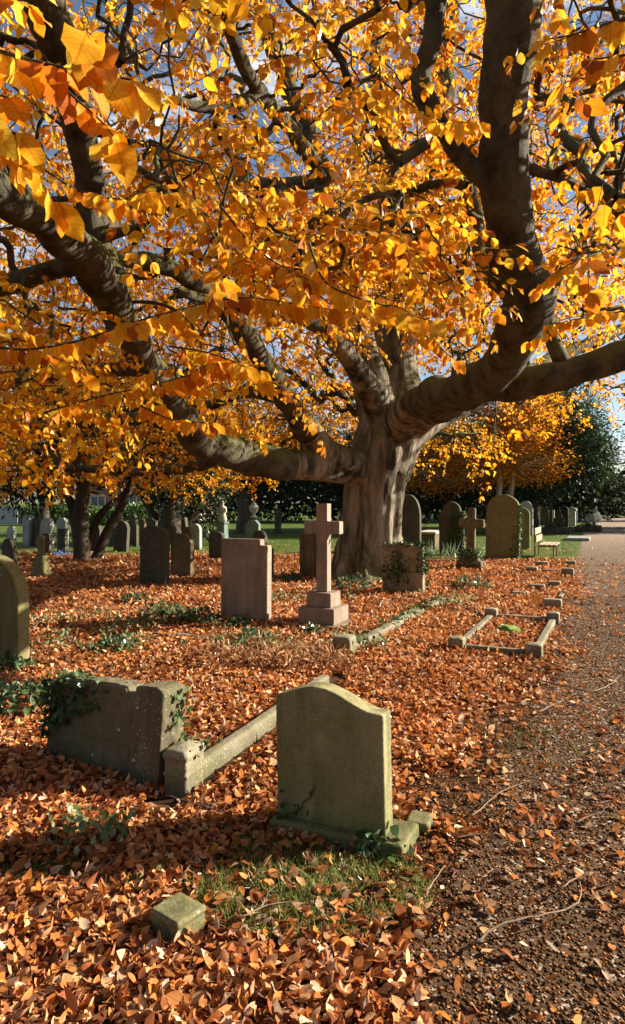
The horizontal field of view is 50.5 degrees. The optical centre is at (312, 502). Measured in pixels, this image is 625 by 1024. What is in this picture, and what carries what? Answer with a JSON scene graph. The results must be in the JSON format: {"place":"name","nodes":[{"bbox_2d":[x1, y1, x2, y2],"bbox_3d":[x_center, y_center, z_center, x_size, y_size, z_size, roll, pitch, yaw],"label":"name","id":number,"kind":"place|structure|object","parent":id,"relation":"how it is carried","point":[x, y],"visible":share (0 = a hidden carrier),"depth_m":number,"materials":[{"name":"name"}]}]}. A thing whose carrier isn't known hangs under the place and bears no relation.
{"place":"outdoors","nodes":[
{"label":"outdoors","id":0,"kind":"place"},
{"bbox_2d":[0,504,621,1023],"bbox_3d":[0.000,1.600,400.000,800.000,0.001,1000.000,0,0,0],"label":"ground","id":1,"kind":"structure","parent":0,"point":[292,528],"depth_m":3.84,"materials":[{"name":"soil"}]},
{"bbox_2d":[0,505,17,523],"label":"wooden fence","id":2,"kind":"object","parent":1,"relation":"on","point":[8,518],"visible":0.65,"depth_m":48.99,"materials":[{"name":"grey wood"}]},
{"bbox_2d":[2,538,17,563],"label":"headstone","id":3,"kind":"object","parent":1,"relation":"on","point":[9,548],"visible":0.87,"depth_m":16.54,"materials":[{"name":"stone"}]},
{"bbox_2d":[6,526,16,545],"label":"headstone","id":4,"kind":"object","parent":1,"relation":"on","point":[11,532],"visible":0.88,"depth_m":22.86,"materials":[{"name":"grey stone"}]},
{"bbox_2d":[0,554,29,667],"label":"headstone","id":5,"kind":"object","parent":1,"relation":"on","point":[14,616],"visible":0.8,"depth_m":6.34,"materials":[{"name":"stone"}]},
{"bbox_2d":[0,650,37,676],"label":"ivy plant","id":6,"kind":"object","parent":1,"relation":"on","point":[4,660],"visible":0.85,"depth_m":6.19,"materials":[{"name":"green plant"}]},
{"bbox_2d":[0,680,50,715],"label":"ivy plant","id":7,"kind":"object","parent":1,"relation":"on","point":[6,688],"visible":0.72,"depth_m":5.01,"materials":[{"name":"green plant"}]},
{"bbox_2d":[22,515,34,546],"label":"headstone","id":8,"kind":"object","parent":1,"relation":"on","point":[27,532],"visible":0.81,"depth_m":24.00,"materials":[{"name":"grey stone"}]},
{"bbox_2d":[33,519,41,546],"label":"headstone","id":9,"kind":"object","parent":1,"relation":"on","point":[36,527],"visible":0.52,"depth_m":24.00,"materials":[{"name":"stone"}]},
{"bbox_2d":[30,536,51,577],"bbox_3d":[-5.786,1.180,14.130,0.360,0.946,0.342,0,0,19],"label":"stepped monument","id":10,"kind":"object","parent":1,"relation":"on","point":[40,564],"visible":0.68,"depth_m":14.06,"materials":[{"name":"stone"}]},
{"bbox_2d":[42,533,51,552],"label":"headstone","id":11,"kind":"object","parent":1,"relation":"on","point":[48,542],"visible":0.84,"depth_m":20.55,"materials":[{"name":"stone"}]},
{"bbox_2d":[40,518,54,546],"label":"headstone","id":12,"kind":"object","parent":1,"relation":"on","point":[46,525],"visible":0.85,"depth_m":23.61,"materials":[{"name":"grey stone"}]},
{"bbox_2d":[57,529,67,554],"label":"headstone","id":13,"kind":"object","parent":1,"relation":"on","point":[62,538],"visible":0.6,"depth_m":20.00,"materials":[{"name":"stone"}]},
{"bbox_2d":[57,518,68,547],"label":"headstone","id":14,"kind":"object","parent":1,"relation":"on","point":[62,523],"visible":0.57,"depth_m":23.23,"materials":[{"name":"grey stone"}]},
{"bbox_2d":[8,345,152,518],"bbox_3d":[-13.210,-3.551,36.001,12.530,10.506,8.382,0,0,0],"label":"autumn tree","id":15,"kind":"object","parent":1,"relation":"on","point":[46,515],"visible":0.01,"depth_m":35.80,"materials":[{"name":"plant"}]},
{"bbox_2d":[14,501,159,524],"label":"hedge","id":16,"kind":"object","parent":1,"relation":"on","point":[137,509],"visible":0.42,"depth_m":46.52,"materials":[{"name":"green plant"}]},
{"bbox_2d":[89,525,101,550],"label":"headstone","id":17,"kind":"object","parent":1,"relation":"on","point":[99,531],"visible":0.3,"depth_m":21.77,"materials":[{"name":"stone"}]},
{"bbox_2d":[0,328,224,560],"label":"tree","id":18,"kind":"object","parent":1,"relation":"on","point":[83,533],"visible":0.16,"depth_m":18.36,"materials":[{"name":"orange plant"}]},
{"bbox_2d":[91,633,138,652],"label":"ivy plant","id":19,"kind":"object","parent":1,"relation":"on","point":[117,648],"visible":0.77,"depth_m":7.10,"materials":[{"name":"green plant"}]},
{"bbox_2d":[38,668,194,790],"bbox_3d":[-1.207,1.351,4.004,1.088,0.638,0.294,2,-3,31],"label":"broken headstone","id":20,"kind":"object","parent":1,"relation":"on","point":[133,728],"visible":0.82,"depth_m":3.89,"materials":[{"name":"grey stone"}]},
{"bbox_2d":[113,521,129,551],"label":"headstone","id":21,"kind":"object","parent":1,"relation":"on","point":[121,535],"visible":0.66,"depth_m":21.46,"materials":[{"name":"stone"}]},
{"bbox_2d":[116,590,149,602],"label":"ivy plant","id":22,"kind":"object","parent":1,"relation":"on","point":[137,598],"visible":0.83,"depth_m":10.54,"materials":[{"name":"green plant"}]},
{"bbox_2d":[129,514,138,546],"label":"headstone","id":23,"kind":"object","parent":1,"relation":"on","point":[134,530],"visible":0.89,"depth_m":23.99,"materials":[{"name":"stone"}]},
{"bbox_2d":[138,519,145,544],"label":"headstone","id":24,"kind":"object","parent":1,"relation":"on","point":[142,523],"visible":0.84,"depth_m":24.42,"materials":[{"name":"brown stone"}]},
{"bbox_2d":[89,464,212,518],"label":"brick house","id":25,"kind":"structure","parent":1,"relation":"on","point":[98,499],"depth_m":64.00,"materials":[{"name":"brick"}]},
{"bbox_2d":[90,495,105,506],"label":"window","id":26,"kind":"structure","parent":25,"relation":"in","point":[97,499],"depth_m":63.97,"materials":[{"name":"grey glass"}]},
{"bbox_2d":[145,518,157,526],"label":"headstone","id":27,"kind":"object","parent":1,"relation":"on","point":[151,522],"visible":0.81,"depth_m":24.81,"materials":[{"name":"stone"}]},
{"bbox_2d":[140,526,169,585],"bbox_3d":[-3.045,1.059,12.789,0.621,1.212,0.170,3,3,25],"label":"headstone","id":28,"kind":"object","parent":1,"relation":"on","point":[154,554],"visible":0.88,"depth_m":12.70,"materials":[{"name":"stone"}]},
{"bbox_2d":[134,598,186,621],"bbox_3d":[-2.039,1.467,9.004,0.797,0.310,0.814,0,0,0],"label":"ivy plant","id":29,"kind":"object","parent":1,"relation":"on","point":[176,604],"visible":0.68,"depth_m":8.95,"materials":[{"name":"green plant"}]},
{"bbox_2d":[151,892,205,952],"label":"stone block","id":30,"kind":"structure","parent":1,"relation":"on","point":[173,915],"depth_m":2.42,"materials":[{"name":"stone"}]},
{"bbox_2d":[171,533,193,576],"bbox_3d":[-2.784,1.159,14.186,0.511,1.001,0.150,0,0,25],"label":"headstone","id":31,"kind":"object","parent":1,"relation":"on","point":[182,553],"visible":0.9,"depth_m":14.11,"materials":[{"name":"brown stone"}]},
{"bbox_2d":[182,517,190,535],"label":"headstone","id":32,"kind":"object","parent":1,"relation":"on","point":[185,528],"visible":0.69,"depth_m":22.51,"materials":[{"name":"stone"}]},
{"bbox_2d":[111,374,272,543],"bbox_3d":[-5.046,-1.829,26.237,7.195,7.158,5.956,0,0,-22],"label":"yew tree","id":33,"kind":"object","parent":1,"relation":"on","point":[171,518],"visible":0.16,"depth_m":25.72,"materials":[{"name":"green plant"}]},
{"bbox_2d":[189,524,201,549],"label":"headstone","id":34,"kind":"object","parent":1,"relation":"on","point":[195,531],"visible":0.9,"depth_m":22.48,"materials":[{"name":"grey stone"}]},
{"bbox_2d":[175,604,225,626],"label":"ivy plant","id":35,"kind":"object","parent":1,"relation":"on","point":[206,607],"visible":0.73,"depth_m":8.73,"materials":[{"name":"green plant"}]},
{"bbox_2d":[209,532,224,559],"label":"headstone","id":36,"kind":"object","parent":1,"relation":"on","point":[215,543],"visible":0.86,"depth_m":18.46,"materials":[{"name":"stone"}]},
{"bbox_2d":[0,819,436,941],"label":"grass","id":37,"kind":"structure","parent":1,"relation":"on","point":[259,858],"depth_m":2.77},
{"bbox_2d":[215,501,228,537],"bbox_3d":[-3.500,0.790,25.714,0.500,1.720,0.460,0,0,25],"label":"statue","id":38,"kind":"object","parent":1,"relation":"on","point":[222,523],"visible":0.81,"depth_m":25.60,"materials":[{"name":"beige stone"}]},
{"bbox_2d":[224,616,249,626],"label":"ivy plant","id":39,"kind":"object","parent":1,"relation":"on","point":[242,621],"visible":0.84,"depth_m":8.44,"materials":[{"name":"green plant"}]},
{"bbox_2d":[0,587,477,884],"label":"undergrowth","id":40,"kind":"object","parent":1,"relation":"on","point":[80,819],"visible":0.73,"depth_m":7.17,"materials":[{"name":"green ivy leaf"}]},
{"bbox_2d":[163,675,328,797],"bbox_3d":[-0.294,1.482,4.676,0.240,0.363,2.342,0,0,22],"label":"grave surround","id":41,"kind":"object","parent":1,"relation":"on","point":[190,765],"visible":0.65,"depth_m":3.75,"materials":[{"name":"stone"}]},
{"bbox_2d":[221,538,275,623],"bbox_3d":[-0.891,1.069,8.898,0.810,1.161,0.230,0,0,25],"label":"headstone","id":42,"kind":"object","parent":1,"relation":"on","point":[246,567],"visible":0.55,"depth_m":8.82,"materials":[{"name":"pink stone"}]},
{"bbox_2d":[245,520,260,538],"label":"headstone","id":43,"kind":"object","parent":1,"relation":"on","point":[252,527],"visible":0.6,"depth_m":24.85,"materials":[{"name":"green stone"}]},
{"bbox_2d":[249,500,258,521],"bbox_3d":[-2.650,0.765,30.000,0.440,1.770,0.440,0,0,25],"label":"urn monument","id":44,"kind":"object","parent":1,"relation":"on","point":[253,507],"visible":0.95,"depth_m":29.87,"materials":[{"name":"stone"}]},
{"bbox_2d":[235,625,277,644],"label":"ivy plant","id":45,"kind":"object","parent":1,"relation":"on","point":[253,632],"visible":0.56,"depth_m":7.51,"materials":[{"name":"green plant"}]},
{"bbox_2d":[252,530,266,544],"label":"headstone","id":46,"kind":"object","parent":1,"relation":"on","point":[259,534],"visible":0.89,"depth_m":16.74,"materials":[{"name":"stone"}]},
{"bbox_2d":[158,630,365,672],"bbox_3d":[-0.446,1.515,6.697,1.953,0.297,1.236,0,0,16],"label":"dead bracken","id":47,"kind":"object","parent":1,"relation":"on","point":[281,651],"visible":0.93,"depth_m":6.53,"materials":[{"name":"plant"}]},
{"bbox_2d":[203,399,329,533],"bbox_3d":[-3.118,-2.013,35.181,8.619,7.433,6.050,0,0,0],"label":"yew tree","id":48,"kind":"object","parent":1,"relation":"on","point":[245,514],"visible":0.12,"depth_m":34.50,"materials":[{"name":"green plant"}]},
{"bbox_2d":[275,508,280,532],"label":"headstone","id":49,"kind":"object","parent":1,"relation":"on","point":[277,520],"visible":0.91,"depth_m":34.30,"materials":[{"name":"stone"}]},
{"bbox_2d":[0,535,579,558],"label":"lawn grass","id":50,"kind":"structure","parent":1,"relation":"on","point":[104,555],"depth_m":23.35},
{"bbox_2d":[278,571,303,581],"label":"ivy plant","id":51,"kind":"object","parent":1,"relation":"on","point":[290,575],"visible":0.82,"depth_m":13.31,"materials":[{"name":"green plant"}]},
{"bbox_2d":[299,532,315,577],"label":"headstone","id":52,"kind":"object","parent":1,"relation":"on","point":[307,555],"visible":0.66,"depth_m":13.97,"materials":[{"name":"brown stone"}]},
{"bbox_2d":[176,593,447,656],"bbox_3d":[0.281,1.523,9.249,2.401,0.280,4.327,0,0,25],"label":"grave surround","id":53,"kind":"object","parent":1,"relation":"on","point":[349,640],"visible":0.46,"depth_m":7.81,"materials":[{"name":"stone"}]},
{"bbox_2d":[0,0,624,582],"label":"beech tree","id":54,"kind":"object","parent":1,"relation":"on","point":[408,226],"visible":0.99,"depth_m":5.79,"materials":[{"name":"orange plant"}]},
{"bbox_2d":[0,783,624,1023],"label":"leaf litter","id":55,"kind":"object","parent":1,"relation":"on","point":[159,965],"visible":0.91,"depth_m":2.44,"materials":[{"name":"plant"}]},
{"bbox_2d":[165,795,227,811],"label":"fallen twig","id":56,"kind":"object","parent":55,"relation":"on","point":[193,802],"visible":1,"depth_m":3.40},
{"bbox_2d":[234,886,329,918],"bbox_3d":[-0.121,1.532,2.564,0.372,0.025,0.196,0,0,-9],"label":"fallen twig","id":57,"kind":"object","parent":55,"relation":"on","point":[277,903],"visible":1,"depth_m":2.52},
{"bbox_2d":[0,663,624,799],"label":"leaf litter","id":58,"kind":"object","parent":1,"relation":"on","point":[211,699],"visible":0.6,"depth_m":4.85,"materials":[{"name":"plant"}]},
{"bbox_2d":[0,602,624,672],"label":"leaf litter","id":59,"kind":"object","parent":1,"relation":"on","point":[410,634],"visible":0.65,"depth_m":7.62,"materials":[{"name":"plant"}]},
{"bbox_2d":[300,621,325,634],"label":"ivy plant","id":60,"kind":"object","parent":1,"relation":"on","point":[311,626],"visible":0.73,"depth_m":7.97,"materials":[{"name":"green plant"}]},
{"bbox_2d":[17,546,624,572],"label":"leaf litter","id":61,"kind":"object","parent":1,"relation":"on","point":[25,559],"visible":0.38,"depth_m":16.78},
{"bbox_2d":[290,504,355,629],"bbox_3d":[0.146,0.833,8.691,0.660,1.635,0.660,0,0,25],"label":"granite cross","id":62,"kind":"object","parent":1,"relation":"on","point":[324,607],"visible":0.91,"depth_m":8.61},
{"bbox_2d":[22,569,624,608],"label":"leaf litter","id":63,"kind":"object","parent":1,"relation":"on","point":[83,590],"visible":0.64,"depth_m":11.83,"materials":[{"name":"plant"}]},
{"bbox_2d":[269,682,418,861],"bbox_3d":[0.144,1.276,3.220,0.689,0.771,0.276,-2,-2,25],"label":"headstone","id":64,"kind":"object","parent":1,"relation":"on","point":[334,775],"visible":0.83,"depth_m":3.15,"materials":[{"name":"stone"}]},
{"bbox_2d":[332,572,375,590],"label":"ivy plant","id":65,"kind":"object","parent":1,"relation":"on","point":[339,582],"visible":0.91,"depth_m":12.13,"materials":[{"name":"green plant"}]},
{"bbox_2d":[291,400,423,520],"bbox_3d":[2.489,-2.051,37.033,7.720,7.510,6.482,0,0,-36],"label":"yew tree","id":66,"kind":"object","parent":1,"relation":"on","point":[335,488],"visible":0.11,"depth_m":36.02,"materials":[{"name":"green plant"}]},
{"bbox_2d":[348,821,414,867],"bbox_3d":[0.306,1.550,3.038,0.274,0.153,0.264,0,0,40],"label":"ivy plant","id":67,"kind":"object","parent":1,"relation":"on","point":[376,836],"visible":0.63,"depth_m":2.99,"materials":[{"name":"green plant"}]},
{"bbox_2d":[182,431,621,522],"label":"hedge","id":68,"kind":"object","parent":1,"relation":"on","point":[581,502],"visible":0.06,"depth_m":54.37,"materials":[{"name":"green plant"}]},
{"bbox_2d":[379,540,431,593],"bbox_3d":[1.638,1.155,11.640,0.954,1.021,0.251,0,0,25],"label":"headstone","id":69,"kind":"object","parent":1,"relation":"on","point":[405,565],"visible":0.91,"depth_m":11.59,"materials":[{"name":"stone"}]},
{"bbox_2d":[402,494,420,543],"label":"headstone","id":70,"kind":"object","parent":1,"relation":"on","point":[411,522],"visible":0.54,"depth_m":21.75,"materials":[{"name":"stone"}]},
{"bbox_2d":[406,810,432,833],"bbox_3d":[0.529,1.593,3.279,0.122,0.078,0.142,0,0,20],"label":"foot stone","id":71,"kind":"object","parent":1,"relation":"on","point":[422,820],"visible":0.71,"depth_m":3.25,"materials":[{"name":"stone"}]},
{"bbox_2d":[421,530,438,549],"bbox_3d":[4.168,1.323,23.226,0.720,0.653,1.620,0,0,25],"label":"chest tomb","id":72,"kind":"object","parent":1,"relation":"on","point":[431,537],"visible":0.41,"depth_m":22.52,"materials":[{"name":"brown stone"}]},
{"bbox_2d":[439,502,467,554],"bbox_3d":[4.326,0.821,20.290,0.928,1.693,0.298,0,0,25],"label":"headstone","id":73,"kind":"object","parent":1,"relation":"on","point":[451,531],"visible":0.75,"depth_m":20.26,"materials":[{"name":"stone"}]},
{"bbox_2d":[425,539,484,557],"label":"spiky plant","id":74,"kind":"object","parent":1,"relation":"on","point":[444,550],"visible":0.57,"depth_m":18.96,"materials":[{"name":"green plant"}]},
{"bbox_2d":[405,402,529,525],"bbox_3d":[7.546,-2.423,37.145,8.969,8.254,6.354,0,0,0],"label":"yew tree","id":75,"kind":"object","parent":1,"relation":"on","point":[465,501],"visible":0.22,"depth_m":35.98,"materials":[{"name":"green plant"}]},
{"bbox_2d":[456,508,485,569],"bbox_3d":[3.836,0.893,15.970,0.775,1.526,0.678,2,1,25],"label":"stone cross","id":76,"kind":"object","parent":1,"relation":"on","point":[470,558],"visible":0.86,"depth_m":15.87,"materials":[{"name":"brown stone"}]},
{"bbox_2d":[450,573,492,589],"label":"ivy plant","id":77,"kind":"object","parent":1,"relation":"on","point":[453,583],"visible":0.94,"depth_m":12.12,"materials":[{"name":"green plant"}]},
{"bbox_2d":[406,390,584,500],"bbox_3d":[8.617,-2.595,33.651,10.238,8.596,6.007,0,0,0],"label":"autumn tree","id":78,"kind":"object","parent":1,"relation":"on","point":[452,476],"visible":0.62,"depth_m":33.17,"materials":[{"name":"orange plant"}]},
{"bbox_2d":[448,607,559,659],"bbox_3d":[2.378,1.550,7.987,0.964,0.209,2.315,0,0,25],"label":"grave surround","id":79,"kind":"object","parent":1,"relation":"on","point":[552,618],"visible":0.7,"depth_m":7.40,"materials":[{"name":"stone"}]},
{"bbox_2d":[485,494,523,559],"bbox_3d":[5.366,0.724,18.494,1.032,1.898,0.334,1,0,25],"label":"headstone","id":80,"kind":"object","parent":1,"relation":"on","point":[504,520],"visible":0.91,"depth_m":18.44,"materials":[{"name":"stone"}]},
{"bbox_2d":[496,624,522,635],"bbox_3d":[2.434,1.568,8.177,0.330,0.103,0.487,0,0,0],"label":"moss mound","id":81,"kind":"object","parent":1,"relation":"on","point":[506,627],"visible":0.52,"depth_m":8.12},
{"bbox_2d":[442,589,592,767],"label":"fallen leaves","id":82,"kind":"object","parent":1,"relation":"on","point":[534,747],"depth_m":4.38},
{"bbox_2d":[520,508,529,549],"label":"headstone","id":83,"kind":"object","parent":1,"relation":"on","point":[525,542],"visible":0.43,"depth_m":22.45,"materials":[{"name":"stone"}]},
{"bbox_2d":[521,501,532,535],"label":"headstone","id":84,"kind":"object","parent":1,"relation":"on","point":[528,505],"visible":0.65,"depth_m":31.91,"materials":[{"name":"grey stone"}]},
{"bbox_2d":[526,566,537,572],"bbox_3d":[4.979,1.555,15.046,0.256,0.195,0.207,0,0,25],"label":"kerb stone","id":85,"kind":"object","parent":1,"relation":"on","point":[532,568],"visible":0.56,"depth_m":14.96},
{"bbox_2d":[477,387,610,527],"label":"conifer tree","id":86,"kind":"object","parent":1,"relation":"on","point":[531,495],"visible":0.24,"depth_m":41.71,"materials":[{"name":"green plant"}]},
{"bbox_2d":[540,507,548,524],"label":"headstone","id":87,"kind":"object","parent":1,"relation":"on","point":[544,516],"visible":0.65,"depth_m":46.45,"materials":[{"name":"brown stone"}]},
{"bbox_2d":[534,526,559,557],"bbox_3d":[6.926,1.180,19.563,0.620,0.880,1.550,0,0,25],"label":"park bench","id":88,"kind":"object","parent":1,"relation":"on","point":[538,538],"visible":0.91,"depth_m":19.19,"materials":[{"name":"brown wood"}]},
{"bbox_2d":[544,502,556,527],"bbox_3d":[13.989,0.825,38.919,0.660,1.650,0.600,0,0,25],"label":"dark cross","id":89,"kind":"object","parent":1,"relation":"on","point":[550,524],"visible":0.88,"depth_m":38.83,"materials":[{"name":"stone"}]},
{"bbox_2d":[543,598,561,608],"bbox_3d":[3.637,1.555,10.046,0.274,0.195,0.165,0,0,25],"label":"kerb stone","id":90,"kind":"object","parent":1,"relation":"on","point":[555,602],"visible":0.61,"depth_m":9.97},
{"bbox_2d":[533,526,572,533],"bbox_3d":[12.423,1.469,34.774,2.226,0.371,2.225,0,0,25],"label":"grave surround","id":91,"kind":"object","parent":1,"relation":"on","point":[568,530],"visible":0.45,"depth_m":33.80,"materials":[{"name":"stone"}]},
{"bbox_2d":[553,507,563,527],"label":"headstone","id":92,"kind":"object","parent":1,"relation":"on","point":[558,520],"visible":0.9,"depth_m":42.36,"materials":[{"name":"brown stone"}]},
{"bbox_2d":[560,506,568,526],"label":"headstone","id":93,"kind":"object","parent":1,"relation":"on","point":[564,510],"visible":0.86,"depth_m":43.62,"materials":[{"name":"stone"}]},
{"bbox_2d":[561,568,573,575],"bbox_3d":[5.565,1.540,14.446,0.256,0.226,0.227,0,0,25],"label":"kerb stone","id":94,"kind":"object","parent":1,"relation":"on","point":[570,571],"visible":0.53,"depth_m":14.34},
{"bbox_2d":[568,508,576,525],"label":"pedestal tomb","id":95,"kind":"object","parent":1,"relation":"on","point":[572,516],"visible":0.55,"depth_m":44.75,"materials":[{"name":"stone"}]},
{"bbox_2d":[566,536,590,540],"bbox_3d":[11.341,1.550,28.235,0.900,0.160,1.900,0,0,25],"label":"ledger stone","id":96,"kind":"object","parent":1,"relation":"on","point":[578,538],"visible":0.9,"depth_m":27.50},
{"bbox_2d":[542,457,624,517],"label":"conifer tree","id":97,"kind":"object","parent":1,"relation":"on","point":[617,480],"visible":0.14,"depth_m":67.66,"materials":[{"name":"green plant"}]},
{"bbox_2d":[547,385,624,504],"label":"conifer tree","id":98,"kind":"object","parent":1,"relation":"on","point":[599,425],"visible":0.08,"depth_m":60.94,"materials":[{"name":"green plant"}]},
{"bbox_2d":[574,525,601,531],"bbox_3d":[15.269,1.468,36.677,1.326,0.370,2.225,0,0,25],"label":"grave surround","id":99,"kind":"object","parent":1,"relation":"on","point":[579,528],"visible":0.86,"depth_m":35.83,"materials":[{"name":"stone"}]},
{"bbox_2d":[580,521,597,526],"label":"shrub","id":100,"kind":"object","parent":1,"relation":"on","point":[589,524],"visible":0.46,"depth_m":38.72,"materials":[{"name":"green plant"}]},
{"bbox_2d":[555,489,624,517],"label":"hedge","id":101,"kind":"object","parent":1,"relation":"on","point":[616,507],"visible":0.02,"depth_m":69.98,"materials":[{"name":"green plant"}]},
{"bbox_2d":[593,506,601,521],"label":"white monument","id":102,"kind":"object","parent":1,"relation":"on","point":[597,515],"visible":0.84,"depth_m":53.16,"materials":[{"name":"stone"}]},
{"bbox_2d":[614,379,624,488],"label":"conifer tree","id":103,"kind":"object","parent":1,"relation":"on","point":[623,472],"visible":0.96,"depth_m":38.91,"materials":[{"name":"green plant"}]},
{"bbox_2d":[0,0,624,503],"label":"sky","id":104,"kind":"structure","parent":0,"point":[466,8],"materials":[{"name":"blue"}]},
{"bbox_2d":[243,516,624,1023],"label":"path","id":105,"kind":"structure","parent":0,"point":[609,538],"depth_m":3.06,"materials":[{"name":"gravel"}]},
{"bbox_2d":[452,833,526,854],"bbox_3d":[0.810,1.546,3.013,0.325,0.015,0.121,0,0,29],"label":"fallen twig","id":106,"kind":"object","parent":105,"relation":"on","point":[488,836],"visible":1,"depth_m":3.05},
{"bbox_2d":[470,772,559,817],"bbox_3d":[1.038,1.551,3.476,0.324,0.023,0.615,0,0,37],"label":"fallen twig","id":107,"kind":"object","parent":105,"relation":"on","point":[502,791],"visible":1,"depth_m":3.53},
{"bbox_2d":[470,882,621,944],"bbox_3d":[0.898,1.550,2.417,0.646,0.032,0.264,0,0,-34],"label":"fallen twig","id":108,"kind":"object","parent":105,"relation":"on","point":[484,935],"visible":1,"depth_m":2.43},
{"bbox_2d":[542,675,619,690],"bbox_3d":[2.393,1.547,5.659,0.804,0.043,0.290,0,0,-15],"label":"fallen twig","id":109,"kind":"object","parent":105,"relation":"on","point":[578,688],"visible":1,"depth_m":5.56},
{"bbox_2d":[558,867,623,897],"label":"fallen twig","id":110,"kind":"object","parent":105,"relation":"on","point":[565,885],"visible":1,"depth_m":2.72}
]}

